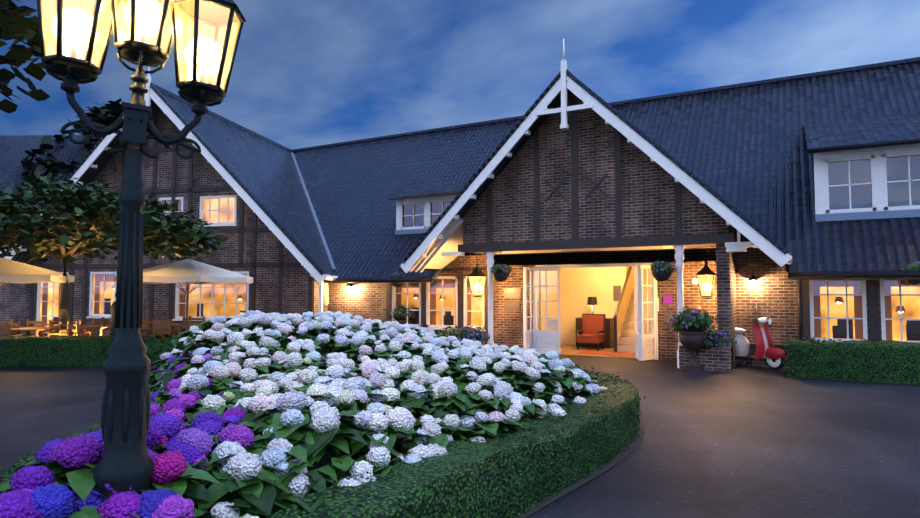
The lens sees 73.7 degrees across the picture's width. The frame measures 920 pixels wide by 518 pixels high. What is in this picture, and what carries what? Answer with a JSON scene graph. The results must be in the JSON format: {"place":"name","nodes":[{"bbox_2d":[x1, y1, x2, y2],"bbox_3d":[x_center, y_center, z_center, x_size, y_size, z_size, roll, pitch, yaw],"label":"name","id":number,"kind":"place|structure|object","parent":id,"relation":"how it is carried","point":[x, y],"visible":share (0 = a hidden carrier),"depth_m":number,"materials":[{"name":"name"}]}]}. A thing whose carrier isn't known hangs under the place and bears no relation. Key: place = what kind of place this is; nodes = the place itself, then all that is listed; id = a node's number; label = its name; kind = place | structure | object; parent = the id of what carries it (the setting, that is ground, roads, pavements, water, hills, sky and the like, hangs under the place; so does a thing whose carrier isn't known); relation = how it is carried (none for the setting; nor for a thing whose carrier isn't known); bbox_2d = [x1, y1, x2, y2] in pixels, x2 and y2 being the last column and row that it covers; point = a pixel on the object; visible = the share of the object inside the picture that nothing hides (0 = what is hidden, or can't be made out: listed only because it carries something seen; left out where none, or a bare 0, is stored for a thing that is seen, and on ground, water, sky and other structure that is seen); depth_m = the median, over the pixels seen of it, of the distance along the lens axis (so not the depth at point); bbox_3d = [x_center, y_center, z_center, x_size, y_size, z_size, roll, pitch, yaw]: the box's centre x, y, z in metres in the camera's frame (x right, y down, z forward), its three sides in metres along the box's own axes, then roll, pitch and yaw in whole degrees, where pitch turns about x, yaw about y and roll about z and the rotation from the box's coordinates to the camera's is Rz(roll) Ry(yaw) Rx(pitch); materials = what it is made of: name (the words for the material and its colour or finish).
{"place":"outdoors","nodes":[
{"label":"outdoors","id":0,"kind":"place"},
{"bbox_2d":[0,332,919,517],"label":"ground","id":1,"kind":"structure","parent":0,"point":[753,441],"depth_m":6.72,"materials":[{"name":"grey asphalt"}]},
{"bbox_2d":[0,0,65,247],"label":"tree","id":2,"kind":"object","parent":1,"relation":"on","point":[17,25],"visible":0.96,"depth_m":4.45,"materials":[{"name":"green plant"}]},
{"bbox_2d":[0,180,91,263],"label":"plane tree","id":3,"kind":"object","parent":1,"relation":"on","point":[67,245],"visible":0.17,"depth_m":13.93,"materials":[{"name":"green plant"}]},
{"bbox_2d":[0,135,96,331],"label":"neighbour buildings","id":4,"kind":"structure","parent":1,"relation":"on","point":[13,148],"depth_m":33.10,"materials":[{"name":"tile"}]},
{"bbox_2d":[20,98,121,184],"bbox_3d":[-19.493,-2.852,34.836,9.026,12.539,9.028,-2,-3,29],"label":"tree","id":5,"kind":"object","parent":1,"relation":"on","point":[110,113],"visible":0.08,"depth_m":32.75,"materials":[{"name":"green plant"}]},
{"bbox_2d":[0,335,180,366],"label":"terrace hedge","id":6,"kind":"object","parent":1,"relation":"on","point":[54,351],"visible":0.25,"depth_m":13.13,"materials":[{"name":"green plant"}]},
{"bbox_2d":[0,169,228,328],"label":"plane tree","id":7,"kind":"object","parent":1,"relation":"on","point":[90,214],"visible":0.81,"depth_m":13.28,"materials":[{"name":"green plant"}]},
{"bbox_2d":[37,0,246,497],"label":"lamp post","id":8,"kind":"object","parent":1,"relation":"on","point":[125,463],"visible":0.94,"depth_m":2.92,"materials":[{"name":"metal"}]},
{"bbox_2d":[1,67,337,336],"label":"wing","id":9,"kind":"structure","parent":1,"relation":"on","point":[241,187],"depth_m":19.52,"materials":[{"name":"brown brick"}]},
{"bbox_2d":[291,152,335,268],"bbox_3d":[-5.787,-2.312,23.460,0.260,5.730,9.802,1,-3,-23],"label":"valley flashing","id":10,"kind":"object","parent":9,"relation":"attached to","point":[317,221],"visible":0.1,"depth_m":22.13,"materials":[{"name":"grey metal"}]},
{"bbox_2d":[0,256,380,339],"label":"terrace furniture","id":11,"kind":"object","parent":1,"relation":"on","point":[187,271],"visible":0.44,"depth_m":14.69,"materials":[{"name":"fabric"}]},
{"bbox_2d":[0,310,606,517],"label":"hydrangea","id":12,"kind":"object","parent":1,"relation":"on","point":[33,493],"depth_m":4.46,"materials":[{"name":"white plant"}]},
{"bbox_2d":[0,362,644,517],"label":"hedge","id":13,"kind":"object","parent":1,"relation":"on","point":[533,466],"visible":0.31,"depth_m":4.39,"materials":[{"name":"green plant"}]},
{"bbox_2d":[194,339,573,517],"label":"leaves","id":14,"kind":"object","parent":1,"relation":"on","point":[327,455],"depth_m":4.01,"materials":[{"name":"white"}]},
{"bbox_2d":[388,304,736,371],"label":"potted plants","id":15,"kind":"object","parent":1,"relation":"on","point":[701,342],"visible":0.83,"depth_m":12.50,"materials":[{"name":"plant"}]},
{"bbox_2d":[292,38,919,368],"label":"building","id":16,"kind":"structure","parent":1,"relation":"on","point":[798,196],"depth_m":14.67,"materials":[{"name":"brown brick"}]},
{"bbox_2d":[523,263,657,360],"bbox_3d":[4.457,0.568,17.274,3.900,3.900,5.892,-2,-3,29],"label":"entrance doorway","id":17,"kind":"structure","parent":16,"relation":"in","point":[606,310],"depth_m":17.06,"materials":[{"name":"white paint"}]},
{"bbox_2d":[346,245,919,327],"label":"porch fittings","id":18,"kind":"object","parent":16,"relation":"on","point":[661,271],"visible":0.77,"depth_m":14.45,"materials":[{"name":"black glass"}]},
{"bbox_2d":[716,306,786,369],"bbox_3d":[6.109,1.655,13.168,0.725,1.314,1.800,2,-4,-33],"label":"scooter","id":19,"kind":"object","parent":1,"relation":"on","point":[773,356],"visible":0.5,"depth_m":12.73,"materials":[{"name":"red metal"}]},
{"bbox_2d":[782,335,919,385],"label":"hedge","id":20,"kind":"object","parent":1,"relation":"on","point":[891,362],"visible":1,"depth_m":11.03,"materials":[{"name":"green plant"}]},
{"bbox_2d":[0,0,919,149],"label":"sky","id":21,"kind":"structure","parent":0,"point":[305,73],"materials":[{"name":"blue"}]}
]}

